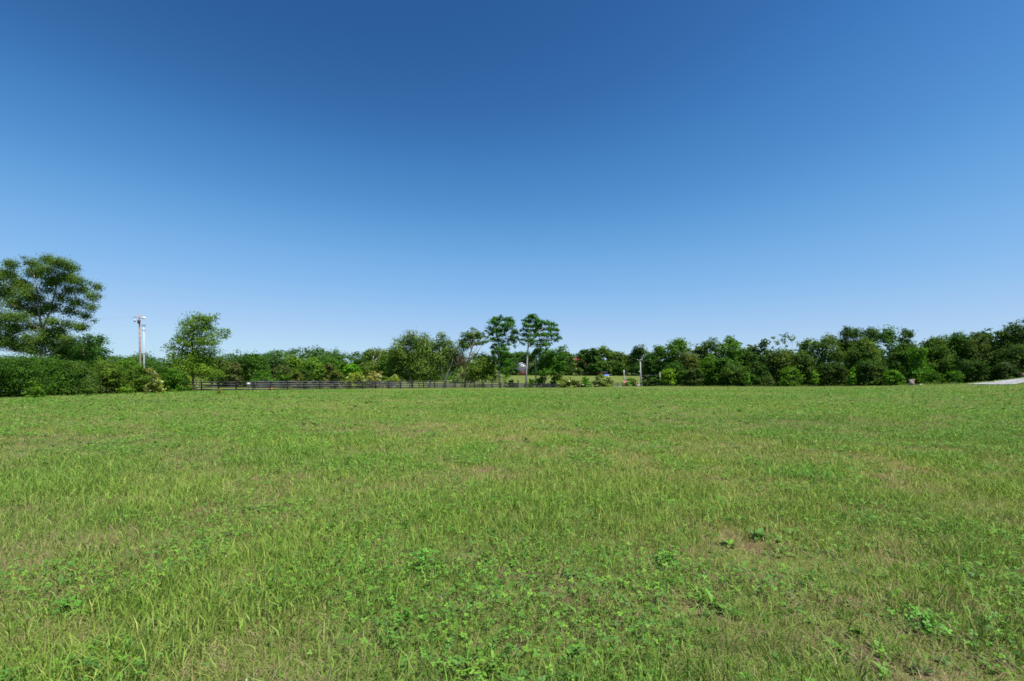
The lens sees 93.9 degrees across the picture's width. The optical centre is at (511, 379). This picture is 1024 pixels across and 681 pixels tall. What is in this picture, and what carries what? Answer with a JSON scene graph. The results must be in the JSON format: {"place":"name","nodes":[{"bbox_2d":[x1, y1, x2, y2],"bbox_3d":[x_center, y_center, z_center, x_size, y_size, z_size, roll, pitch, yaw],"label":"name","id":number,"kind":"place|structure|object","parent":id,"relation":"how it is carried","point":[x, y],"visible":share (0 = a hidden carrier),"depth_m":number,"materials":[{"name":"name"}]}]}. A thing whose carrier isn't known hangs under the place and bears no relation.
{"place":"outdoors","nodes":[
{"label":"outdoors","id":0,"kind":"place"},
{"bbox_2d":[0,364,1023,680],"bbox_3d":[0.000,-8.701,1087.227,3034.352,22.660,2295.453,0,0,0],"label":"ground","id":1,"kind":"structure","parent":0,"point":[518,590],"depth_m":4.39,"materials":[{"name":"green plant"}]},
{"bbox_2d":[0,348,31,396],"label":"bush","id":2,"kind":"object","parent":1,"relation":"on","point":[5,385],"visible":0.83,"depth_m":42.57,"materials":[{"name":"green plant"}]},
{"bbox_2d":[0,350,63,396],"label":"bush","id":3,"kind":"object","parent":1,"relation":"on","point":[26,365],"visible":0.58,"depth_m":44.04,"materials":[{"name":"green plant"}]},
{"bbox_2d":[21,381,46,397],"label":"bush","id":4,"kind":"object","parent":1,"relation":"on","point":[35,391],"visible":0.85,"depth_m":41.93,"materials":[{"name":"green plant"}]},
{"bbox_2d":[0,251,107,358],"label":"broadleaf tree","id":5,"kind":"object","parent":1,"relation":"on","point":[66,275],"visible":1,"depth_m":56.66,"materials":[{"name":"green plant"}]},
{"bbox_2d":[29,354,88,395],"bbox_3d":[-46.895,0.031,48.661,7.028,5.389,5.319,0,0,0],"label":"bush","id":6,"kind":"object","parent":1,"relation":"on","point":[56,367],"visible":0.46,"depth_m":48.14,"materials":[{"name":"green plant"}]},
{"bbox_2d":[31,593,104,621],"bbox_3d":[-3.005,1.555,3.194,0.500,0.121,0.720,0,0,0],"label":"clover clump","id":7,"kind":"object","parent":1,"relation":"on","point":[67,602],"visible":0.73,"depth_m":3.25,"materials":[{"name":"green plant"}]},
{"bbox_2d":[33,331,114,376],"bbox_3d":[-57.280,-2.303,62.175,8.542,7.810,13.842,0,0,-41],"label":"broadleaf tree","id":8,"kind":"object","parent":1,"relation":"on","point":[90,351],"visible":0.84,"depth_m":60.80,"materials":[{"name":"green plant"}]},
{"bbox_2d":[56,359,105,394],"bbox_3d":[-45.912,0.423,50.299,6.866,5.461,4.649,0,0,38],"label":"bush","id":9,"kind":"object","parent":1,"relation":"on","point":[87,388],"visible":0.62,"depth_m":49.96,"materials":[{"name":"green plant"}]},
{"bbox_2d":[87,358,136,393],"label":"bush","id":10,"kind":"object","parent":1,"relation":"on","point":[109,374],"visible":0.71,"depth_m":53.85,"materials":[{"name":"green plant"}]},
{"bbox_2d":[115,362,154,391],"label":"bush","id":11,"kind":"object","parent":1,"relation":"on","point":[134,370],"visible":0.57,"depth_m":58.48,"materials":[{"name":"green plant"}]},
{"bbox_2d":[128,367,165,391],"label":"flowering bush","id":12,"kind":"object","parent":1,"relation":"on","point":[149,371],"visible":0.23,"depth_m":59.97,"materials":[{"name":"green plant"}]},
{"bbox_2d":[141,358,166,377],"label":"bush","id":13,"kind":"object","parent":1,"relation":"on","point":[155,365],"visible":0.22,"depth_m":82.45,"materials":[{"name":"green plant"}]},
{"bbox_2d":[144,379,166,392],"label":"flowering bush","id":14,"kind":"object","parent":1,"relation":"on","point":[156,386],"visible":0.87,"depth_m":55.58,"materials":[{"name":"green plant"}]},
{"bbox_2d":[156,367,187,391],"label":"bush","id":15,"kind":"object","parent":1,"relation":"on","point":[170,383],"visible":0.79,"depth_m":63.16,"materials":[{"name":"green plant"}]},
{"bbox_2d":[160,311,233,388],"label":"broadleaf tree","id":16,"kind":"object","parent":1,"relation":"on","point":[193,362],"visible":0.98,"depth_m":78.79,"materials":[{"name":"green plant"}]},
{"bbox_2d":[207,356,228,386],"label":"broadleaf tree","id":17,"kind":"object","parent":1,"relation":"on","point":[220,361],"visible":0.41,"depth_m":148.56,"materials":[{"name":"green plant"}]},
{"bbox_2d":[220,362,234,386],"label":"broadleaf tree","id":18,"kind":"object","parent":1,"relation":"on","point":[226,371],"visible":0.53,"depth_m":144.54,"materials":[{"name":"green plant"}]},
{"bbox_2d":[227,362,242,386],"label":"broadleaf tree","id":19,"kind":"object","parent":1,"relation":"on","point":[235,368],"visible":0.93,"depth_m":137.35,"materials":[{"name":"green plant"}]},
{"bbox_2d":[233,349,270,385],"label":"broadleaf tree","id":20,"kind":"object","parent":1,"relation":"on","point":[254,360],"visible":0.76,"depth_m":143.16,"materials":[{"name":"green plant"}]},
{"bbox_2d":[6,359,508,382],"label":"hedgerow thicket","id":21,"kind":"object","parent":1,"relation":"on","point":[452,377],"visible":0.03,"depth_m":173.55,"materials":[{"name":"green plant"}]},
{"bbox_2d":[249,369,275,387],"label":"broadleaf tree","id":22,"kind":"object","parent":1,"relation":"on","point":[264,377],"visible":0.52,"depth_m":129.93,"materials":[{"name":"green plant"}]},
{"bbox_2d":[265,352,292,376],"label":"broadleaf tree","id":23,"kind":"object","parent":1,"relation":"on","point":[272,362],"visible":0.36,"depth_m":157.19,"materials":[{"name":"green plant"}]},
{"bbox_2d":[270,363,293,377],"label":"broadleaf tree","id":24,"kind":"object","parent":1,"relation":"on","point":[283,369],"visible":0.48,"depth_m":144.76,"materials":[{"name":"green plant"}]},
{"bbox_2d":[270,371,294,387],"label":"broadleaf tree","id":25,"kind":"object","parent":1,"relation":"on","point":[281,377],"visible":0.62,"depth_m":131.21,"materials":[{"name":"green plant"}]},
{"bbox_2d":[285,354,302,370],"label":"broadleaf tree","id":26,"kind":"object","parent":1,"relation":"on","point":[295,361],"visible":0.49,"depth_m":170.90,"materials":[{"name":"green plant"}]},
{"bbox_2d":[287,370,305,387],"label":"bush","id":27,"kind":"object","parent":1,"relation":"on","point":[296,375],"visible":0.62,"depth_m":133.72,"materials":[{"name":"green plant"}]},
{"bbox_2d":[297,356,320,382],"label":"broadleaf tree","id":28,"kind":"object","parent":1,"relation":"on","point":[309,363],"visible":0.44,"depth_m":148.50,"materials":[{"name":"green plant"}]},
{"bbox_2d":[312,362,325,387],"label":"broadleaf tree","id":29,"kind":"object","parent":1,"relation":"on","point":[319,376],"visible":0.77,"depth_m":141.09,"materials":[{"name":"green plant"}]},
{"bbox_2d":[2,345,671,368],"bbox_3d":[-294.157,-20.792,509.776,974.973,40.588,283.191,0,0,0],"label":"woods","id":30,"kind":"object","parent":1,"relation":"on","point":[322,354],"visible":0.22,"depth_m":436.02,"materials":[{"name":"green plant"}]},
{"bbox_2d":[329,369,345,387],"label":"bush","id":31,"kind":"object","parent":1,"relation":"on","point":[335,374],"visible":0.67,"depth_m":137.36,"materials":[{"name":"green plant"}]},
{"bbox_2d":[339,362,362,386],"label":"broadleaf tree","id":32,"kind":"object","parent":1,"relation":"on","point":[351,368],"visible":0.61,"depth_m":143.52,"materials":[{"name":"green plant"}]},
{"bbox_2d":[344,371,365,387],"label":"flowering bush","id":33,"kind":"object","parent":1,"relation":"on","point":[359,377],"visible":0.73,"depth_m":116.34,"materials":[{"name":"green plant"}]},
{"bbox_2d":[354,346,387,380],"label":"sycamore tree","id":34,"kind":"object","parent":1,"relation":"on","point":[371,357],"visible":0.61,"depth_m":137.86,"materials":[{"name":"green plant"}]},
{"bbox_2d":[375,352,400,380],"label":"broadleaf tree","id":35,"kind":"object","parent":1,"relation":"on","point":[383,363],"visible":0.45,"depth_m":133.03,"materials":[{"name":"green plant"}]},
{"bbox_2d":[379,327,424,386],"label":"sycamore tree","id":36,"kind":"object","parent":1,"relation":"on","point":[399,355],"visible":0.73,"depth_m":125.87,"materials":[{"name":"green plant"}]},
{"bbox_2d":[254,381,550,388],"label":"board fence","id":37,"kind":"object","parent":1,"relation":"on","point":[366,384],"visible":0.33,"depth_m":98.98,"materials":[{"name":"grey paint"}]},
{"bbox_2d":[185,381,622,389],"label":"board fence","id":38,"kind":"object","parent":1,"relation":"on","point":[362,383],"visible":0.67,"depth_m":81.31,"materials":[{"name":"black paint"}]},
{"bbox_2d":[385,603,439,638],"bbox_3d":[-0.665,1.556,3.157,0.434,0.122,0.406,0,0,-31],"label":"clover clump","id":39,"kind":"object","parent":1,"relation":"on","point":[407,612],"visible":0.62,"depth_m":3.12,"materials":[{"name":"green plant"}]},
{"bbox_2d":[404,331,441,386],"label":"sycamore tree","id":40,"kind":"object","parent":1,"relation":"on","point":[421,370],"visible":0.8,"depth_m":123.23,"materials":[{"name":"green plant"}]},
{"bbox_2d":[395,548,456,581],"bbox_3d":[-0.728,1.511,4.033,0.700,0.198,0.581,0,0,24],"label":"clover clump","id":41,"kind":"object","parent":1,"relation":"on","point":[422,559],"visible":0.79,"depth_m":3.98,"materials":[{"name":"green plant"}]},
{"bbox_2d":[425,332,466,387],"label":"sycamore tree","id":42,"kind":"object","parent":1,"relation":"on","point":[444,358],"visible":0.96,"depth_m":122.73,"materials":[{"name":"green plant"}]},
{"bbox_2d":[452,327,489,387],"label":"vine covered tree","id":43,"kind":"object","parent":1,"relation":"on","point":[464,342],"visible":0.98,"depth_m":120.66,"materials":[{"name":"green plant"}]},
{"bbox_2d":[459,349,500,386],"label":"broadleaf tree","id":44,"kind":"object","parent":1,"relation":"on","point":[482,366],"visible":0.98,"depth_m":116.80,"materials":[{"name":"green plant"}]},
{"bbox_2d":[452,635,518,680],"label":"grass tuft","id":45,"kind":"object","parent":1,"relation":"on","point":[485,662],"visible":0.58,"depth_m":2.66,"materials":[{"name":"green plant"}]},
{"bbox_2d":[484,314,520,386],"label":"locust tree","id":46,"kind":"object","parent":1,"relation":"on","point":[509,321],"visible":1,"depth_m":115.79,"materials":[{"name":"green plant"}]},
{"bbox_2d":[0,388,1023,680],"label":"broadleaf weeds","id":47,"kind":"object","parent":1,"relation":"on","point":[738,612],"visible":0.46,"depth_m":4.35,"materials":[{"name":"green plant"}]},
{"bbox_2d":[0,377,1023,680],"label":"clover","id":48,"kind":"object","parent":1,"relation":"on","point":[424,465],"depth_m":6.52,"materials":[{"name":"green plant"}]},
{"bbox_2d":[519,313,561,387],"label":"locust tree","id":49,"kind":"object","parent":1,"relation":"on","point":[536,325],"visible":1,"depth_m":115.65,"materials":[{"name":"green plant"}]},
{"bbox_2d":[531,344,569,386],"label":"broadleaf tree","id":50,"kind":"object","parent":1,"relation":"on","point":[552,364],"visible":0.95,"depth_m":118.72,"materials":[{"name":"green plant"}]},
{"bbox_2d":[575,349,586,371],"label":"broadleaf tree","id":51,"kind":"object","parent":1,"relation":"on","point":[579,363],"visible":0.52,"depth_m":244.55,"materials":[{"name":"green plant"}]},
{"bbox_2d":[581,348,602,375],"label":"broadleaf tree","id":52,"kind":"object","parent":1,"relation":"on","point":[591,359],"visible":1,"depth_m":238.72,"materials":[{"name":"green plant"}]},
{"bbox_2d":[591,374,607,386],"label":"flowering bush","id":53,"kind":"object","parent":1,"relation":"on","point":[597,382],"visible":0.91,"depth_m":111.14,"materials":[{"name":"green plant"}]},
{"bbox_2d":[592,346,614,374],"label":"broadleaf tree","id":54,"kind":"object","parent":1,"relation":"on","point":[606,353],"visible":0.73,"depth_m":240.78,"materials":[{"name":"green plant"}]},
{"bbox_2d":[607,350,626,375],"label":"broadleaf tree","id":55,"kind":"object","parent":1,"relation":"on","point":[618,356],"visible":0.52,"depth_m":244.02,"materials":[{"name":"green plant"}]},
{"bbox_2d":[611,362,633,375],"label":"broadleaf tree","id":56,"kind":"object","parent":1,"relation":"on","point":[619,368],"visible":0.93,"depth_m":230.33,"materials":[{"name":"green plant"}]},
{"bbox_2d":[627,344,648,375],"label":"broadleaf tree","id":57,"kind":"object","parent":1,"relation":"on","point":[639,353],"visible":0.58,"depth_m":233.47,"materials":[{"name":"green plant"}]},
{"bbox_2d":[638,353,663,384],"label":"woodland tree","id":58,"kind":"object","parent":1,"relation":"on","point":[645,366],"visible":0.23,"depth_m":138.67,"materials":[{"name":"green plant"}]},
{"bbox_2d":[644,344,670,385],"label":"woodland tree","id":59,"kind":"object","parent":1,"relation":"on","point":[657,353],"visible":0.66,"depth_m":135.52,"materials":[{"name":"green plant"}]},
{"bbox_2d":[659,368,676,385],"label":"bush","id":60,"kind":"object","parent":1,"relation":"on","point":[667,377],"visible":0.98,"depth_m":114.14,"materials":[{"name":"green plant"}]},
{"bbox_2d":[659,362,690,385],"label":"woodland tree","id":61,"kind":"object","parent":1,"relation":"on","point":[674,365],"visible":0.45,"depth_m":119.12,"materials":[{"name":"green plant"}]},
{"bbox_2d":[659,337,694,370],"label":"woodland tree","id":62,"kind":"object","parent":1,"relation":"on","point":[676,348],"visible":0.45,"depth_m":130.59,"materials":[{"name":"green plant"}]},
{"bbox_2d":[674,370,688,385],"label":"bush","id":63,"kind":"object","parent":1,"relation":"on","point":[680,375],"visible":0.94,"depth_m":115.26,"materials":[{"name":"green plant"}]},
{"bbox_2d":[675,352,701,385],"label":"woodland tree","id":64,"kind":"object","parent":1,"relation":"on","point":[685,359],"visible":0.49,"depth_m":122.71,"materials":[{"name":"green plant"}]},
{"bbox_2d":[684,368,705,385],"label":"woodland tree","id":65,"kind":"object","parent":1,"relation":"on","point":[697,374],"visible":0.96,"depth_m":113.48,"materials":[{"name":"green plant"}]},
{"bbox_2d":[697,352,719,385],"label":"woodland tree","id":66,"kind":"object","parent":1,"relation":"on","point":[706,368],"visible":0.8,"depth_m":118.95,"materials":[{"name":"green plant"}]},
{"bbox_2d":[697,337,722,385],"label":"woodland tree","id":67,"kind":"object","parent":1,"relation":"on","point":[712,346],"visible":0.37,"depth_m":129.31,"materials":[{"name":"green plant"}]},
{"bbox_2d":[677,585,744,614],"bbox_3d":[1.396,1.555,3.399,0.417,0.125,0.402,0,0,-33],"label":"grass tuft","id":68,"kind":"object","parent":1,"relation":"on","point":[704,597],"visible":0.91,"depth_m":3.42,"materials":[{"name":"green plant"}]},
{"bbox_2d":[710,356,736,385],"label":"woodland tree","id":69,"kind":"object","parent":1,"relation":"on","point":[722,362],"visible":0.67,"depth_m":116.12,"materials":[{"name":"green plant"}]},
{"bbox_2d":[717,335,744,384],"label":"woodland tree","id":70,"kind":"object","parent":1,"relation":"on","point":[731,345],"visible":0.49,"depth_m":122.19,"materials":[{"name":"green plant"}]},
{"bbox_2d":[716,364,750,386],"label":"woodland tree","id":71,"kind":"object","parent":1,"relation":"on","point":[732,373],"visible":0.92,"depth_m":112.38,"materials":[{"name":"green plant"}]},
{"bbox_2d":[733,347,757,385],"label":"woodland tree","id":72,"kind":"object","parent":1,"relation":"on","point":[745,357],"visible":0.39,"depth_m":122.84,"materials":[{"name":"green plant"}]},
{"bbox_2d":[743,360,769,386],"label":"woodland tree","id":73,"kind":"object","parent":1,"relation":"on","point":[754,368],"visible":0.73,"depth_m":113.15,"materials":[{"name":"green plant"}]},
{"bbox_2d":[756,338,772,379],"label":"woodland tree","id":74,"kind":"object","parent":1,"relation":"on","point":[764,343],"visible":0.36,"depth_m":121.89,"materials":[{"name":"green plant"}]},
{"bbox_2d":[761,346,794,385],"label":"woodland tree","id":75,"kind":"object","parent":1,"relation":"on","point":[775,361],"visible":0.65,"depth_m":116.58,"materials":[{"name":"green plant"}]},
{"bbox_2d":[779,366,805,385],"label":"bush","id":76,"kind":"object","parent":1,"relation":"on","point":[789,373],"visible":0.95,"depth_m":106.11,"materials":[{"name":"green plant"}]},
{"bbox_2d":[787,352,817,385],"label":"woodland tree","id":77,"kind":"object","parent":1,"relation":"on","point":[801,361],"visible":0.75,"depth_m":111.09,"materials":[{"name":"green plant"}]},
{"bbox_2d":[794,338,822,385],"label":"woodland tree","id":78,"kind":"object","parent":1,"relation":"on","point":[806,346],"visible":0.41,"depth_m":116.97,"materials":[{"name":"green plant"}]},
{"bbox_2d":[756,463,861,487],"bbox_3d":[4.749,1.499,7.581,1.532,0.198,1.671,0,0,23],"label":"grass tuft","id":79,"kind":"object","parent":1,"relation":"on","point":[804,472],"visible":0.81,"depth_m":7.72,"materials":[{"name":"green plant"}]},
{"bbox_2d":[814,332,846,384],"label":"woodland tree","id":80,"kind":"object","parent":1,"relation":"on","point":[827,347],"visible":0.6,"depth_m":112.52,"materials":[{"name":"green plant"}]},
{"bbox_2d":[812,359,849,385],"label":"bush","id":81,"kind":"object","parent":1,"relation":"on","point":[834,369],"visible":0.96,"depth_m":102.33,"materials":[{"name":"green plant"}]},
{"bbox_2d":[651,336,1016,385],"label":"woodland interior","id":82,"kind":"object","parent":1,"relation":"on","point":[765,361],"visible":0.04,"depth_m":127.02,"materials":[{"name":"green plant"}]},
{"bbox_2d":[833,325,863,385],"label":"woodland tree","id":83,"kind":"object","parent":1,"relation":"on","point":[850,333],"visible":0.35,"depth_m":114.95,"materials":[{"name":"green plant"}]},
{"bbox_2d":[840,336,884,385],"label":"woodland tree","id":84,"kind":"object","parent":1,"relation":"on","point":[862,348],"visible":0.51,"depth_m":104.55,"materials":[{"name":"green plant"}]},
{"bbox_2d":[852,357,888,385],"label":"bush","id":85,"kind":"object","parent":1,"relation":"on","point":[864,367],"visible":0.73,"depth_m":96.38,"materials":[{"name":"green plant"}]},
{"bbox_2d":[857,325,886,373],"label":"woodland tree","id":86,"kind":"object","parent":1,"relation":"on","point":[871,334],"visible":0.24,"depth_m":113.67,"materials":[{"name":"green plant"}]},
{"bbox_2d":[868,365,887,385],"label":"woodland tree","id":87,"kind":"object","parent":1,"relation":"on","point":[879,369],"visible":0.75,"depth_m":94.62,"materials":[{"name":"green plant"}]},
{"bbox_2d":[875,324,902,383],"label":"woodland tree","id":88,"kind":"object","parent":1,"relation":"on","point":[888,338],"visible":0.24,"depth_m":107.15,"materials":[{"name":"green plant"}]},
{"bbox_2d":[878,369,906,385],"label":"bush","id":89,"kind":"object","parent":1,"relation":"on","point":[890,376],"visible":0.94,"depth_m":91.24,"materials":[{"name":"green plant"}]},
{"bbox_2d":[884,341,914,383],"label":"woodland tree","id":90,"kind":"object","parent":1,"relation":"on","point":[898,358],"visible":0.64,"depth_m":101.14,"materials":[{"name":"green plant"}]},
{"bbox_2d":[895,328,917,363],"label":"woodland tree","id":91,"kind":"object","parent":1,"relation":"on","point":[908,335],"visible":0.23,"depth_m":107.20,"materials":[{"name":"green plant"}]},
{"bbox_2d":[901,345,936,383],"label":"woodland tree","id":92,"kind":"object","parent":1,"relation":"on","point":[917,371],"visible":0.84,"depth_m":95.21,"materials":[{"name":"green plant"}]},
{"bbox_2d":[852,597,1006,678],"bbox_3d":[2.613,1.547,3.001,0.701,0.138,0.925,0,0,0],"label":"clover clump","id":93,"kind":"object","parent":1,"relation":"on","point":[927,621],"visible":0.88,"depth_m":3.01,"materials":[{"name":"green plant"}]},
{"bbox_2d":[924,371,944,383],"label":"bush","id":94,"kind":"object","parent":1,"relation":"on","point":[932,376],"visible":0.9,"depth_m":89.44,"materials":[{"name":"green plant"}]},
{"bbox_2d":[915,335,957,383],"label":"woodland tree","id":95,"kind":"object","parent":1,"relation":"on","point":[937,345],"visible":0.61,"depth_m":100.00,"materials":[{"name":"green plant"}]},
{"bbox_2d":[943,370,965,383],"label":"bush","id":96,"kind":"object","parent":1,"relation":"on","point":[951,376],"visible":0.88,"depth_m":89.01,"materials":[{"name":"green plant"}]},
{"bbox_2d":[942,331,987,382],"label":"woodland tree","id":97,"kind":"object","parent":1,"relation":"on","point":[957,340],"visible":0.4,"depth_m":100.48,"materials":[{"name":"green plant"}]},
{"bbox_2d":[952,357,992,382],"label":"bush","id":98,"kind":"object","parent":1,"relation":"on","point":[969,369],"visible":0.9,"depth_m":92.13,"materials":[{"name":"green plant"}]},
{"bbox_2d":[958,332,997,381],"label":"woodland tree","id":99,"kind":"object","parent":1,"relation":"on","point":[983,348],"visible":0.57,"depth_m":99.34,"materials":[{"name":"green plant"}]},
{"bbox_2d":[988,330,1014,380],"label":"woodland tree","id":100,"kind":"object","parent":1,"relation":"on","point":[998,346],"visible":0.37,"depth_m":99.45,"materials":[{"name":"green plant"}]},
{"bbox_2d":[992,362,1018,379],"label":"bush","id":101,"kind":"object","parent":1,"relation":"on","point":[1005,368],"visible":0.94,"depth_m":89.43,"materials":[{"name":"green plant"}]},
{"bbox_2d":[989,342,1023,379],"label":"woodland tree","id":102,"kind":"object","parent":1,"relation":"on","point":[1015,356],"visible":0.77,"depth_m":92.77,"materials":[{"name":"green plant"}]},
{"bbox_2d":[993,319,1023,376],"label":"woodland tree","id":103,"kind":"object","parent":1,"relation":"on","point":[1014,328],"visible":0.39,"depth_m":99.40,"materials":[{"name":"green plant"}]},
{"bbox_2d":[0,0,1023,363],"label":"sky","id":104,"kind":"structure","parent":0,"point":[351,176],"materials":[{"name":"blue"}]},
{"bbox_2d":[972,378,1023,383],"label":"driveway","id":105,"kind":"structure","parent":0,"point":[1011,381],"depth_m":64.49,"materials":[{"name":"concrete"}]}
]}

